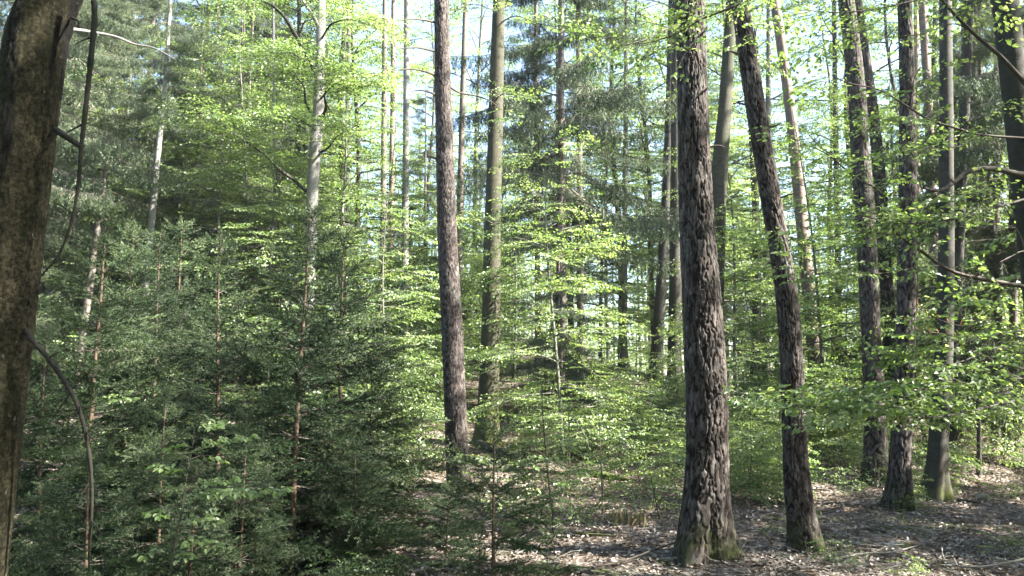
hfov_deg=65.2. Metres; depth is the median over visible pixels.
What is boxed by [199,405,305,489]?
beech seedling
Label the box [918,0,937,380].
pink pine
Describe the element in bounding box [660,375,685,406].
beech seedling
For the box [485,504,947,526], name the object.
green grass
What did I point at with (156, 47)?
tall beech
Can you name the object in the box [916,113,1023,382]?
young beech
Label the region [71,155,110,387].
pale spruce
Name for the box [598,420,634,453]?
beech seedling
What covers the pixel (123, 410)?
young spruce
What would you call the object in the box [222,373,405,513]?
beech seedling
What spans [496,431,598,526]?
beech seedling
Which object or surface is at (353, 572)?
beech seedling
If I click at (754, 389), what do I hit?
beech seedling
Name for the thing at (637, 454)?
beech seedling
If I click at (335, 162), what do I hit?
tall beech
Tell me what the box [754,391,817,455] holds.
beech seedling
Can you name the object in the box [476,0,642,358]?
tall beech
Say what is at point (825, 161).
young beech
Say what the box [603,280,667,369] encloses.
young beech
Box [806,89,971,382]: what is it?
tall spruce
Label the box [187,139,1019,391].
wood
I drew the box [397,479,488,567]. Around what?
young spruce
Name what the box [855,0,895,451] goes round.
slim pine
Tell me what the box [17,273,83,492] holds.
young spruce
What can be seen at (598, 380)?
beech seedling
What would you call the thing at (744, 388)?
beech seedling
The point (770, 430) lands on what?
beech seedling
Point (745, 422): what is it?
beech seedling
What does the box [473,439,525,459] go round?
fallen log
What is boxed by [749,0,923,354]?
tall beech
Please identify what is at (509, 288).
young beech
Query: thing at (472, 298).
young beech
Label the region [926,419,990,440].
beech seedling
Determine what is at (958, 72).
tall beech
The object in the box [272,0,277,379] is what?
background tree
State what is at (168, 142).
young beech
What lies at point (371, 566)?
beech seedling
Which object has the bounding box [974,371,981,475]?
dead snag
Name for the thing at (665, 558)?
fallen branch
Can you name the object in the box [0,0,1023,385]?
sky
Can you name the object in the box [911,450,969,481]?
beech seedling
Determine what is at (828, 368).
beech seedling
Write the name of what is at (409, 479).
young spruce
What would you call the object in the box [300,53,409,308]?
tall beech
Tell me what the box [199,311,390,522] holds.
beech seedling
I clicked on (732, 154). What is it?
tall beech
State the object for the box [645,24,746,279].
tall spruce
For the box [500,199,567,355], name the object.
young beech
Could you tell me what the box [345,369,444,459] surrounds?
beech seedling
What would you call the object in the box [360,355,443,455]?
beech seedling
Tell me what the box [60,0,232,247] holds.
tall spruce
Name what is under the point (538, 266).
background tree
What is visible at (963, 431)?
background tree
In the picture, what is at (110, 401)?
beech seedling
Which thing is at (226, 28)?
tall spruce
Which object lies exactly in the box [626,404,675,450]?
beech seedling
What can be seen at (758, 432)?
beech seedling
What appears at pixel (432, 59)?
tall beech
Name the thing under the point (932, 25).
tall beech
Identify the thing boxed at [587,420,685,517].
beech seedling
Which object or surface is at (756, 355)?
young beech
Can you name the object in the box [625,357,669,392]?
beech seedling
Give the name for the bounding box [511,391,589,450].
beech seedling
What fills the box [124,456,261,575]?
young spruce
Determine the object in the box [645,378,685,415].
beech seedling
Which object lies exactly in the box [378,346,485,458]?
beech seedling
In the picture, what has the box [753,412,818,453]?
beech seedling
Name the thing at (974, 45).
background tree
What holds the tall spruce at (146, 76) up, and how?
on the forest floor
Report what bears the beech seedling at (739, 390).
on the forest floor
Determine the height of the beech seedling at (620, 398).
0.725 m
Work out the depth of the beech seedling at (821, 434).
13.66 m
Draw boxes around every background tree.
[216,0,222,371]
[239,3,244,376]
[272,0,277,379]
[295,0,300,343]
[345,0,350,309]
[379,0,386,300]
[387,0,395,330]
[534,1,540,365]
[555,0,563,381]
[576,5,584,391]
[620,0,627,372]
[832,0,842,377]
[914,1,922,421]
[959,1,965,439]
[972,38,979,428]
[990,57,1001,447]
[1009,178,1019,450]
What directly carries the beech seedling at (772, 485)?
on the forest floor
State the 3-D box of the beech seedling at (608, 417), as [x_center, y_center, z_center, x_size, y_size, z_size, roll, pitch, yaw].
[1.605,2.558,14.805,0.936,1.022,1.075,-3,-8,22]
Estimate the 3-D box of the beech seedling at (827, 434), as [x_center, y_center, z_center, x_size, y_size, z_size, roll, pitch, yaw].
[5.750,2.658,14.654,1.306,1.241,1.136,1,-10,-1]
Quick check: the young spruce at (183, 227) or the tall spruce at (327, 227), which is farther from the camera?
the tall spruce at (327, 227)
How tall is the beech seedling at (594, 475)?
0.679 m
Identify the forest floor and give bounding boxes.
[13,355,1023,575]
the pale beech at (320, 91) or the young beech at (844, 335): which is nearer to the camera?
the pale beech at (320, 91)
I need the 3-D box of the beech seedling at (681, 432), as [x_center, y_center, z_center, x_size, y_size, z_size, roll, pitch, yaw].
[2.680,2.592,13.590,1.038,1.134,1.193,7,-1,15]
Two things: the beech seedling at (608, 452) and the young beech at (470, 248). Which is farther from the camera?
the young beech at (470, 248)
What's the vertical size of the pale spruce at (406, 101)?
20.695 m
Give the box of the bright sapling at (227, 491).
[133,411,293,575]
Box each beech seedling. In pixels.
[33,383,214,501]
[92,363,247,512]
[167,384,286,508]
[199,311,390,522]
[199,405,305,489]
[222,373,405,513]
[258,328,404,469]
[275,354,408,488]
[297,561,357,575]
[303,552,392,575]
[333,385,445,463]
[334,318,438,440]
[334,551,392,575]
[337,555,401,575]
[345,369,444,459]
[350,359,417,429]
[352,331,410,400]
[352,549,413,575]
[359,344,426,417]
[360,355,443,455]
[363,362,440,425]
[367,337,443,416]
[370,314,443,409]
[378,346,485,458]
[387,313,474,406]
[399,380,468,410]
[402,341,476,417]
[402,346,440,418]
[403,349,443,416]
[458,458,559,535]
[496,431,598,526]
[503,395,566,448]
[510,367,569,429]
[511,380,558,431]
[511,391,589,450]
[514,430,559,457]
[524,402,578,449]
[531,364,579,415]
[549,431,589,454]
[550,401,613,456]
[555,338,613,405]
[556,435,602,464]
[556,471,599,495]
[564,405,616,467]
[572,460,615,488]
[576,361,621,394]
[576,398,623,443]
[578,369,674,471]
[579,419,621,446]
[580,378,615,404]
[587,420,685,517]
[589,358,637,391]
[590,360,643,409]
[590,415,630,450]
[591,426,627,449]
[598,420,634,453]
[600,387,632,406]
[603,453,673,497]
[616,401,658,436]
[617,443,685,496]
[624,383,681,430]
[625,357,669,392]
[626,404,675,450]
[628,398,665,433]
[634,419,685,479]
[635,382,685,431]
[637,417,677,441]
[639,350,684,406]
[640,409,685,462]
[641,403,685,459]
[642,369,685,422]
[643,413,736,493]
[643,482,682,518]
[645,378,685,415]
[646,352,684,409]
[646,391,677,428]
[648,418,685,454]
[658,376,684,415]
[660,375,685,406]
[665,381,684,398]
[727,371,763,415]
[727,373,765,413]
[728,386,781,477]
[729,395,782,498]
[729,400,780,450]
[729,407,761,447]
[729,410,779,464]
[729,413,771,448]
[729,424,783,506]
[729,427,766,491]
[729,427,769,477]
[729,450,783,502]
[730,372,778,428]
[730,437,783,497]
[732,382,773,427]
[732,423,781,475]
[734,417,824,499]
[737,422,823,499]
[741,362,779,400]
[741,404,779,439]
[742,447,783,501]
[746,458,783,502]
[751,439,813,492]
[753,405,781,447]
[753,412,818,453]
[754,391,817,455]
[756,394,819,438]
[757,512,786,535]
[759,472,826,503]
[770,363,852,454]
[778,386,861,452]
[780,509,823,525]
[804,535,868,572]
[805,350,889,456]
[807,381,856,441]
[808,384,861,453]
[808,393,889,470]
[808,399,855,453]
[809,398,890,461]
[809,434,862,466]
[809,463,833,479]
[810,368,862,453]
[811,433,862,475]
[819,466,871,488]
[832,381,890,445]
[833,411,889,450]
[834,419,888,462]
[835,479,868,496]
[842,444,888,486]
[855,441,926,483]
[857,392,984,468]
[873,552,929,575]
[876,470,933,500]
[891,495,938,515]
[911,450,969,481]
[912,453,989,492]
[913,483,927,501]
[922,439,990,481]
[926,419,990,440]
[926,426,988,454]
[950,412,1023,471]
[963,406,1023,456]
[976,431,1023,458]
[977,526,1023,557]
[986,473,1023,492]
[990,482,1022,499]
[1002,424,1023,468]
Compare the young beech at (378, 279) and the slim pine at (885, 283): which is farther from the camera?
the young beech at (378, 279)
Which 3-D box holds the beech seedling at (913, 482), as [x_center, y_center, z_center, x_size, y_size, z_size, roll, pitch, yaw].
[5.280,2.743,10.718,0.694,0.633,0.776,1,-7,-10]
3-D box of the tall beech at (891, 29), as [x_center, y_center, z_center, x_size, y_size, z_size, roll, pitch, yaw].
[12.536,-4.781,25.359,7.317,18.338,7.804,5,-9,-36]
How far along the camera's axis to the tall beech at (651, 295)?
29.65 m
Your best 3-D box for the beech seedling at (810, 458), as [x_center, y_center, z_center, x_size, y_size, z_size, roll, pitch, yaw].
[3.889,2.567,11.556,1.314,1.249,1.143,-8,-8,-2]
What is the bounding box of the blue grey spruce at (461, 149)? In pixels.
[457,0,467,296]
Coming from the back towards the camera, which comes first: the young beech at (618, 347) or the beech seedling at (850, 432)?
the young beech at (618, 347)
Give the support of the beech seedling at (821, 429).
on the forest floor
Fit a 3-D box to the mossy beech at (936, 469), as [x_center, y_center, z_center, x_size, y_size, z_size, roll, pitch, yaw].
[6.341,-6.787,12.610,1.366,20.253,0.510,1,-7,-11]
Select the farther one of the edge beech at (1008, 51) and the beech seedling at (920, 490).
the beech seedling at (920, 490)
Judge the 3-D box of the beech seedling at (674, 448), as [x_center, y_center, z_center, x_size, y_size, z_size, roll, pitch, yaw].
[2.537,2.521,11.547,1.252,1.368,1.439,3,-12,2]
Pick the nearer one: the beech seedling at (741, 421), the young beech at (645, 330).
the beech seedling at (741, 421)
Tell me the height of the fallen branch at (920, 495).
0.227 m
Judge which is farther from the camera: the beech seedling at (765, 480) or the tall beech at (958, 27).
the tall beech at (958, 27)
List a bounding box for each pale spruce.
[68,0,247,383]
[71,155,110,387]
[401,0,409,377]
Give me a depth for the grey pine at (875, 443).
12.84 m
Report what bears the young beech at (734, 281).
on the forest floor
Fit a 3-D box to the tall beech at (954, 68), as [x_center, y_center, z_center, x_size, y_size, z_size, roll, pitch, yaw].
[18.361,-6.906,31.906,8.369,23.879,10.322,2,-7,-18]
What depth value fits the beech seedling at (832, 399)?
15.75 m
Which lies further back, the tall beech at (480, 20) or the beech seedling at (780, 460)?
the tall beech at (480, 20)
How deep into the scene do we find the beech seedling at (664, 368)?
19.76 m
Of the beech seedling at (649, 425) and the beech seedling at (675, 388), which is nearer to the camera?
the beech seedling at (649, 425)
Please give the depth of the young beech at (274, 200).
21.51 m
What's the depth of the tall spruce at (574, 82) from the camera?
19.60 m
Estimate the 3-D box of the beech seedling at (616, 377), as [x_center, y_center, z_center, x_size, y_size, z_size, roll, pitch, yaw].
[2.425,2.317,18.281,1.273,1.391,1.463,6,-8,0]
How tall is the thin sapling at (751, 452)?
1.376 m
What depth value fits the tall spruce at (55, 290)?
20.86 m
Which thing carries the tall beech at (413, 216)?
on the forest floor
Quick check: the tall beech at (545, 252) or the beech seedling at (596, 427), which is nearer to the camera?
the beech seedling at (596, 427)
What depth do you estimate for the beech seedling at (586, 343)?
18.84 m
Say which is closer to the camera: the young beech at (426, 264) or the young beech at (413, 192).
the young beech at (426, 264)
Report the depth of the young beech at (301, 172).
23.82 m
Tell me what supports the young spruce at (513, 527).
on the forest floor
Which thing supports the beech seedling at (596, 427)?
on the forest floor
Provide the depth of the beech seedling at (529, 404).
15.74 m
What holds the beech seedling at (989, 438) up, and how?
on the forest floor
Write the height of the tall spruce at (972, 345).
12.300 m
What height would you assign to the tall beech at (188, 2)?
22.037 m
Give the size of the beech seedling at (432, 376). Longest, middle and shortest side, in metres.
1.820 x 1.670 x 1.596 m
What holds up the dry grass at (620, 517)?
on the forest floor
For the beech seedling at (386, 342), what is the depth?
16.79 m
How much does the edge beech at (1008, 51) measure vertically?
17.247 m
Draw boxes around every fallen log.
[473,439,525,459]
[590,471,630,480]
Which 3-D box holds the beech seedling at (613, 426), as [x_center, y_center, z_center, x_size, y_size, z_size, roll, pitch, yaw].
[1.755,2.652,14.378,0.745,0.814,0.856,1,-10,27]
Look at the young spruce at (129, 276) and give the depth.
11.85 m
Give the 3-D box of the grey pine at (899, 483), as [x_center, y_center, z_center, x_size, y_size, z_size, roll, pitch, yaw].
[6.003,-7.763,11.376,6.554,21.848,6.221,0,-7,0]
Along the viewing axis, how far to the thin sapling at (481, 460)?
10.15 m
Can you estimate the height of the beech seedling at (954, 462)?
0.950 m
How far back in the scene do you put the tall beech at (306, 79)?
48.68 m
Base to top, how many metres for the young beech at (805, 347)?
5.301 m
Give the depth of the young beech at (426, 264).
18.68 m
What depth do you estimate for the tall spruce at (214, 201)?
21.88 m
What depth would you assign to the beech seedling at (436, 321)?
17.82 m
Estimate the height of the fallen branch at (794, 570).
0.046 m
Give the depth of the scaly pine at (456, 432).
12.05 m
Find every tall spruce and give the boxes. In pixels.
[0,0,195,348]
[0,0,195,384]
[32,0,186,387]
[43,1,191,368]
[45,0,187,374]
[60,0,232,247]
[70,0,296,373]
[152,0,208,210]
[152,0,295,200]
[157,0,332,361]
[184,11,373,356]
[216,0,331,336]
[315,99,373,307]
[358,77,509,359]
[450,0,709,391]
[499,152,620,419]
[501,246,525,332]
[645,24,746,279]
[681,123,762,394]
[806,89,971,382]
[825,0,1023,454]
[842,0,1023,430]
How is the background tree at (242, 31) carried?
on the forest floor
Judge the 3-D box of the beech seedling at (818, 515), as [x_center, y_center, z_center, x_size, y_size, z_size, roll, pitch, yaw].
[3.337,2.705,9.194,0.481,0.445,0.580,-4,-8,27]
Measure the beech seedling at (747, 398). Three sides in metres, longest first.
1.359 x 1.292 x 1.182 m
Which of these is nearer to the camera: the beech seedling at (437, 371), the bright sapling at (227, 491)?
the bright sapling at (227, 491)
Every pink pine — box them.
[771,0,823,418]
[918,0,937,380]
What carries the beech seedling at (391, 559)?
on the forest floor
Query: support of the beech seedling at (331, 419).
on the forest floor
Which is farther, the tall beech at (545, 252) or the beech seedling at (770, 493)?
the tall beech at (545, 252)
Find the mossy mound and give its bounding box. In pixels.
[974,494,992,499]
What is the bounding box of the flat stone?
[885,541,911,548]
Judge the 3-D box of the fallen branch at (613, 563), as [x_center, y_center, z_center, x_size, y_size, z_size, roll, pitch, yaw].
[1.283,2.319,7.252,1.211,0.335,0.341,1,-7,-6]
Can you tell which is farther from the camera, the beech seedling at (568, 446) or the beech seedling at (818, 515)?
the beech seedling at (568, 446)
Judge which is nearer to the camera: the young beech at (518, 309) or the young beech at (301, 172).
the young beech at (301, 172)
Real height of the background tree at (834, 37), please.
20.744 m
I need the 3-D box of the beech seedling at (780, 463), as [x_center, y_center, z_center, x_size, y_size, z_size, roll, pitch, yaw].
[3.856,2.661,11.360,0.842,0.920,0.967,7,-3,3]
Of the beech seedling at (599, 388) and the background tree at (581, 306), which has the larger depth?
the background tree at (581, 306)
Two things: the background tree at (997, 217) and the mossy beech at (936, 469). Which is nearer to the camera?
the mossy beech at (936, 469)
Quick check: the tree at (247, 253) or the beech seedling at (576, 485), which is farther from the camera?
the tree at (247, 253)
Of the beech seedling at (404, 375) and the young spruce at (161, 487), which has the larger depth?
the beech seedling at (404, 375)
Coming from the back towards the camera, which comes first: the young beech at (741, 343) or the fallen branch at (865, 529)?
the young beech at (741, 343)
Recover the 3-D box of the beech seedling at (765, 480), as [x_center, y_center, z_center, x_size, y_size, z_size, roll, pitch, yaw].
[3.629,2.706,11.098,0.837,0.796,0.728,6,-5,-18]
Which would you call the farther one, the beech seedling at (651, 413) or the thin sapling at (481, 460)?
the beech seedling at (651, 413)
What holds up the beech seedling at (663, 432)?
on the forest floor
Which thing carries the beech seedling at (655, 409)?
on the forest floor
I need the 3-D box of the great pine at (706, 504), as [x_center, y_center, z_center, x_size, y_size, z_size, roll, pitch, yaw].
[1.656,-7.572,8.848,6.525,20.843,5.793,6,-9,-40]
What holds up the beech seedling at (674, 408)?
on the forest floor
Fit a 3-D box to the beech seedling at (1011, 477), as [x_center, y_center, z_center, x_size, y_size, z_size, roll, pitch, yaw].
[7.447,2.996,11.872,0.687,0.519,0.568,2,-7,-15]
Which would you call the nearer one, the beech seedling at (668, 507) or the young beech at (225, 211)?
the beech seedling at (668, 507)
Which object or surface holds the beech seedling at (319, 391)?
on the forest floor
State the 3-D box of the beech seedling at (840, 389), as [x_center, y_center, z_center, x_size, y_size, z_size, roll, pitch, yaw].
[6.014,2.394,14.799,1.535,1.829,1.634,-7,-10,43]
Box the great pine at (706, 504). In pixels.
[628,0,744,567]
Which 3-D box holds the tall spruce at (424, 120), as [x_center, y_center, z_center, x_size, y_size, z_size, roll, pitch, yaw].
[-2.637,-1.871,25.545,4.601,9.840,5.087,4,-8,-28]
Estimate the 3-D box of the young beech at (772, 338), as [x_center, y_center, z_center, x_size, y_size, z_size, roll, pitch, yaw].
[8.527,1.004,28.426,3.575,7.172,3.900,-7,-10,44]
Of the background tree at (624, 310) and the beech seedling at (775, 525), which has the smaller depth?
the beech seedling at (775, 525)
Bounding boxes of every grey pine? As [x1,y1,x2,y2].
[838,0,888,486]
[879,0,916,511]
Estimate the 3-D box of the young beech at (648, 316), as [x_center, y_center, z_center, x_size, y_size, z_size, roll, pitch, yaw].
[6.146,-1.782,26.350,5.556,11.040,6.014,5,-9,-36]
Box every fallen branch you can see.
[568,532,615,536]
[591,527,723,567]
[655,557,677,560]
[747,545,783,549]
[783,567,835,573]
[815,506,842,512]
[832,544,919,560]
[847,527,886,532]
[914,489,966,513]
[941,546,1023,570]
[957,499,991,507]
[971,520,1023,535]
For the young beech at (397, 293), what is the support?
on the forest floor
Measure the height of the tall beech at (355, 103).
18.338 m
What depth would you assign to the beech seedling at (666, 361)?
18.15 m
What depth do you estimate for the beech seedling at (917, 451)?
12.22 m
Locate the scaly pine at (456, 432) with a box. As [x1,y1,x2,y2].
[391,0,499,496]
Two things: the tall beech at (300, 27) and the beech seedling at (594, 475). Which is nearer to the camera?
the beech seedling at (594, 475)
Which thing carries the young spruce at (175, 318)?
on the forest floor
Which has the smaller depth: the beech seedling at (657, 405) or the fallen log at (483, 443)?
the fallen log at (483, 443)
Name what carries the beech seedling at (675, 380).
on the forest floor
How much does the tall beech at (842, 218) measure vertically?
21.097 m
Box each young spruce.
[7,322,171,575]
[8,198,224,575]
[8,442,179,575]
[16,227,241,523]
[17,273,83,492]
[19,219,214,489]
[52,216,272,507]
[62,384,258,575]
[77,230,325,558]
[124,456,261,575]
[138,199,426,575]
[167,404,323,575]
[170,223,485,565]
[264,274,425,490]
[284,411,428,575]
[300,351,455,535]
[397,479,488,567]
[413,416,588,575]
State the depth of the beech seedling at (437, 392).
17.98 m
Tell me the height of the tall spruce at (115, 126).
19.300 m
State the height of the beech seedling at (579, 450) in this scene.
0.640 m
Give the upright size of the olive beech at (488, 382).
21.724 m
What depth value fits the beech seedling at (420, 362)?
16.61 m
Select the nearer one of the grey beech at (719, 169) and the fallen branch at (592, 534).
the fallen branch at (592, 534)
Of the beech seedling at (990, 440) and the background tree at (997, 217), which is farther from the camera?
the background tree at (997, 217)
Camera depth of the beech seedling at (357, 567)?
6.10 m
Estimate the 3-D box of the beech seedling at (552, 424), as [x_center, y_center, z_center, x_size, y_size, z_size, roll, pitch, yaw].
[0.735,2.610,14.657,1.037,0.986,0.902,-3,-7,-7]
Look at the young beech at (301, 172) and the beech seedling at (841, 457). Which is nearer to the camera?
the beech seedling at (841, 457)
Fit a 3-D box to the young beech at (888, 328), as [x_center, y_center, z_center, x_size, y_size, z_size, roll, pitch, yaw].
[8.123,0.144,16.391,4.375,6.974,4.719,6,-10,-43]
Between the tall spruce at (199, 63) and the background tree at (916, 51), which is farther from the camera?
the tall spruce at (199, 63)
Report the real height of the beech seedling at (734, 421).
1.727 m
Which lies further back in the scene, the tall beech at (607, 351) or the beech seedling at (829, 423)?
the tall beech at (607, 351)
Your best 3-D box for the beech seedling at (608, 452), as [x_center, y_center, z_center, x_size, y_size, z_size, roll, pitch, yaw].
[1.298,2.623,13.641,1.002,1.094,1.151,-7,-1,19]
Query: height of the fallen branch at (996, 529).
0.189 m
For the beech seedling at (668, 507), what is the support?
on the forest floor
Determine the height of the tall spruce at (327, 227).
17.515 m
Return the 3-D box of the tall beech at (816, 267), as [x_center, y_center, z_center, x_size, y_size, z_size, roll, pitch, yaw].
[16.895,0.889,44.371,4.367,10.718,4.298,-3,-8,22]
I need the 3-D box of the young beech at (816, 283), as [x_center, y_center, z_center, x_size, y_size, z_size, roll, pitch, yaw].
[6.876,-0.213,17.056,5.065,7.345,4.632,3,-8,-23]
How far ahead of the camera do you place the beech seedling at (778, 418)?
14.79 m
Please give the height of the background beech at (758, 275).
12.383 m
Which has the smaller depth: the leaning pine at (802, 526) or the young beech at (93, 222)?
the leaning pine at (802, 526)
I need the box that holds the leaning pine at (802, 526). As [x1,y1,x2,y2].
[723,0,826,554]
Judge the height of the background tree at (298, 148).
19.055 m
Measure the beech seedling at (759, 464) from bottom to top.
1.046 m
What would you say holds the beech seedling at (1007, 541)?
on the forest floor
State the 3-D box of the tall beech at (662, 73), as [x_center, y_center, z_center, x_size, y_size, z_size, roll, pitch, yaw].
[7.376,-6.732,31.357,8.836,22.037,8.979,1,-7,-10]
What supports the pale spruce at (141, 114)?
on the forest floor
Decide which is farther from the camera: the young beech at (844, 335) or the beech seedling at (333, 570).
the young beech at (844, 335)
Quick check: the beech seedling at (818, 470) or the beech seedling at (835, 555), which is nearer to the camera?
the beech seedling at (835, 555)
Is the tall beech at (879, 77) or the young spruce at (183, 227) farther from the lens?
the tall beech at (879, 77)
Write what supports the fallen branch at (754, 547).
on the forest floor
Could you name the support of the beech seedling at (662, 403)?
on the forest floor
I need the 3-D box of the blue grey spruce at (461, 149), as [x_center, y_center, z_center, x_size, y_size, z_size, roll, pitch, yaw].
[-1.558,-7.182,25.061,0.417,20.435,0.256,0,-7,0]
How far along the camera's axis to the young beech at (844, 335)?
34.51 m
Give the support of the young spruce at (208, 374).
on the forest floor
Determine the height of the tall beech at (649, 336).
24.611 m
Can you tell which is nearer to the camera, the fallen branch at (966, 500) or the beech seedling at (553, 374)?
the fallen branch at (966, 500)
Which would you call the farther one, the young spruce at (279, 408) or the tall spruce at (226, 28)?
the tall spruce at (226, 28)
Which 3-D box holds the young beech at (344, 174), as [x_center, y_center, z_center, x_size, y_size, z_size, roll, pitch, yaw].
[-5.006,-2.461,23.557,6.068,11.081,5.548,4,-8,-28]
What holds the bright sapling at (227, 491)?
on the forest floor
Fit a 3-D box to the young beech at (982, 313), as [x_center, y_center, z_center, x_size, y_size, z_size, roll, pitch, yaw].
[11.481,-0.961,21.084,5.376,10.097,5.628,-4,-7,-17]
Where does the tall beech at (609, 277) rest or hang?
on the forest floor
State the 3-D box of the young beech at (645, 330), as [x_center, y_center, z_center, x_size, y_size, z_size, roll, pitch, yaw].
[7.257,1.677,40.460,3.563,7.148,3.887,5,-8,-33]
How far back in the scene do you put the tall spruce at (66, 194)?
18.20 m
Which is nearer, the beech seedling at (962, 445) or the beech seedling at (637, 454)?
the beech seedling at (637, 454)
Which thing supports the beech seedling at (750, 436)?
on the forest floor
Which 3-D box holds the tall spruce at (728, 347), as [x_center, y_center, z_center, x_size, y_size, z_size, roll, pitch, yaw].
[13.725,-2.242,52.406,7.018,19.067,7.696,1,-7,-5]
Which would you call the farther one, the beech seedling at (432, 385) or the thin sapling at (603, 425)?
the beech seedling at (432, 385)
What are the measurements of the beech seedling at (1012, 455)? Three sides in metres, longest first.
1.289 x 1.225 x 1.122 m
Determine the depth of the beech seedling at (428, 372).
17.57 m
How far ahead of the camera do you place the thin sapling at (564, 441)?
8.73 m
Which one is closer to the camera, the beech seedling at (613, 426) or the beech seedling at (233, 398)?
the beech seedling at (233, 398)
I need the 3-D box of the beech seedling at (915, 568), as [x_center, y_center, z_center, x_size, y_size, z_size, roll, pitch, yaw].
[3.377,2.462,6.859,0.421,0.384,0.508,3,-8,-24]
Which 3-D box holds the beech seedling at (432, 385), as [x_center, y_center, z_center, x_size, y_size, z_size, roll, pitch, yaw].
[-2.509,1.874,15.259,2.224,2.726,2.381,1,-7,-6]
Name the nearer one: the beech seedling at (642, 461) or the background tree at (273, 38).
the beech seedling at (642, 461)
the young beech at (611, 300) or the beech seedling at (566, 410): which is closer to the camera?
the beech seedling at (566, 410)
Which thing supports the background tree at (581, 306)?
on the forest floor
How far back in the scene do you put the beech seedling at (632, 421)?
15.37 m
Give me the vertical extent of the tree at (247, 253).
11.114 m
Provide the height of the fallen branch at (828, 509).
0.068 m
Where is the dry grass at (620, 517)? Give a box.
[332,507,648,575]
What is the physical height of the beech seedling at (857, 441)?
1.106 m
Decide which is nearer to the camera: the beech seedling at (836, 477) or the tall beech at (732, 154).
the beech seedling at (836, 477)
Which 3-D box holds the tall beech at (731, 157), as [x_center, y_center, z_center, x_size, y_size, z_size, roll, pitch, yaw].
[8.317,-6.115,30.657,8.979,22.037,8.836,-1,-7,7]
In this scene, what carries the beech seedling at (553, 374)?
on the forest floor
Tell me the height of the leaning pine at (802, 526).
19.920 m
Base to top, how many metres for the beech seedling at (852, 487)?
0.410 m
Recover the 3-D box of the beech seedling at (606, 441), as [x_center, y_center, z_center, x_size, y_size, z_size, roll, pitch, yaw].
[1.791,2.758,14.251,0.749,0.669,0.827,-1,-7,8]
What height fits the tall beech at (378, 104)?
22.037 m
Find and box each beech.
[0,0,175,575]
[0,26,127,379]
[4,0,206,135]
[32,70,177,368]
[40,41,232,380]
[61,25,279,323]
[84,50,314,397]
[95,18,271,372]
[107,104,298,386]
[130,0,293,238]
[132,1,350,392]
[139,0,414,395]
[153,33,363,388]
[172,0,368,348]
[174,52,371,380]
[178,0,413,306]
[234,27,431,338]
[249,0,479,298]
[250,0,435,359]
[252,0,428,198]
[276,52,375,318]
[280,2,367,332]
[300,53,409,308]
[311,107,440,363]
[315,190,479,421]
[327,35,399,254]
[336,153,439,342]
[339,200,515,420]
[361,0,504,297]
[362,233,418,325]
[375,178,435,289]
[388,0,583,352]
[389,195,552,402]
[394,159,512,372]
[410,0,605,445]
[427,120,602,378]
[440,125,673,471]
[463,186,531,361]
[463,234,530,356]
[464,162,533,367]
[468,0,661,358]
[470,245,525,345]
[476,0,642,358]
[479,253,549,357]
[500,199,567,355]
[503,44,681,371]
[506,130,588,354]
[521,0,750,369]
[534,0,1023,434]
[545,0,752,338]
[564,67,659,360]
[575,0,811,381]
[584,3,665,360]
[584,241,665,365]
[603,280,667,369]
[612,77,778,375]
[617,0,858,351]
[620,0,842,336]
[627,265,683,371]
[628,45,786,265]
[647,0,671,382]
[652,82,851,406]
[653,0,849,383]
[659,208,860,435]
[667,0,684,391]
[711,0,734,314]
[719,111,934,413]
[725,106,880,389]
[725,217,833,393]
[725,220,779,387]
[748,125,761,383]
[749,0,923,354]
[761,0,1023,420]
[762,0,770,386]
[770,0,1007,328]
[770,310,827,386]
[773,50,1006,382]
[773,250,932,441]
[784,212,853,356]
[807,125,1023,456]
[814,122,884,365]
[824,258,881,375]
[828,0,1022,271]
[832,63,1023,433]
[885,0,1022,208]
[898,0,1023,242]
[914,0,956,502]
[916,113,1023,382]
[931,11,1023,334]
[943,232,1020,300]
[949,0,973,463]
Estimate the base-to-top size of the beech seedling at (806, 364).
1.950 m
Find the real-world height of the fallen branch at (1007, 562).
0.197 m
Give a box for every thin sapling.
[457,453,536,509]
[498,378,604,531]
[531,396,615,502]
[551,369,641,511]
[729,412,781,505]
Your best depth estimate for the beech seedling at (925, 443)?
13.24 m
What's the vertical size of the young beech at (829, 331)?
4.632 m
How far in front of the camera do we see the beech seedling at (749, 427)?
14.12 m
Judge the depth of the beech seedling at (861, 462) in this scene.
12.59 m
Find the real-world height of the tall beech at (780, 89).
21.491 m
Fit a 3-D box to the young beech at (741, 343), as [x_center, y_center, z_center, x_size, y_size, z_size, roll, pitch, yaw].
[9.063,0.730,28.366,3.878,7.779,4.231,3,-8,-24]
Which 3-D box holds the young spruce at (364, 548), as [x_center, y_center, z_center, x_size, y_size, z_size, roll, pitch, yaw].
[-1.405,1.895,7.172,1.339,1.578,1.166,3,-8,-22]
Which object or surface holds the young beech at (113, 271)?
on the forest floor
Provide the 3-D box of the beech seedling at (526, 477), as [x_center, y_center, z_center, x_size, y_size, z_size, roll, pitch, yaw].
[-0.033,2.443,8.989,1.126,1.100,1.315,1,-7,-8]

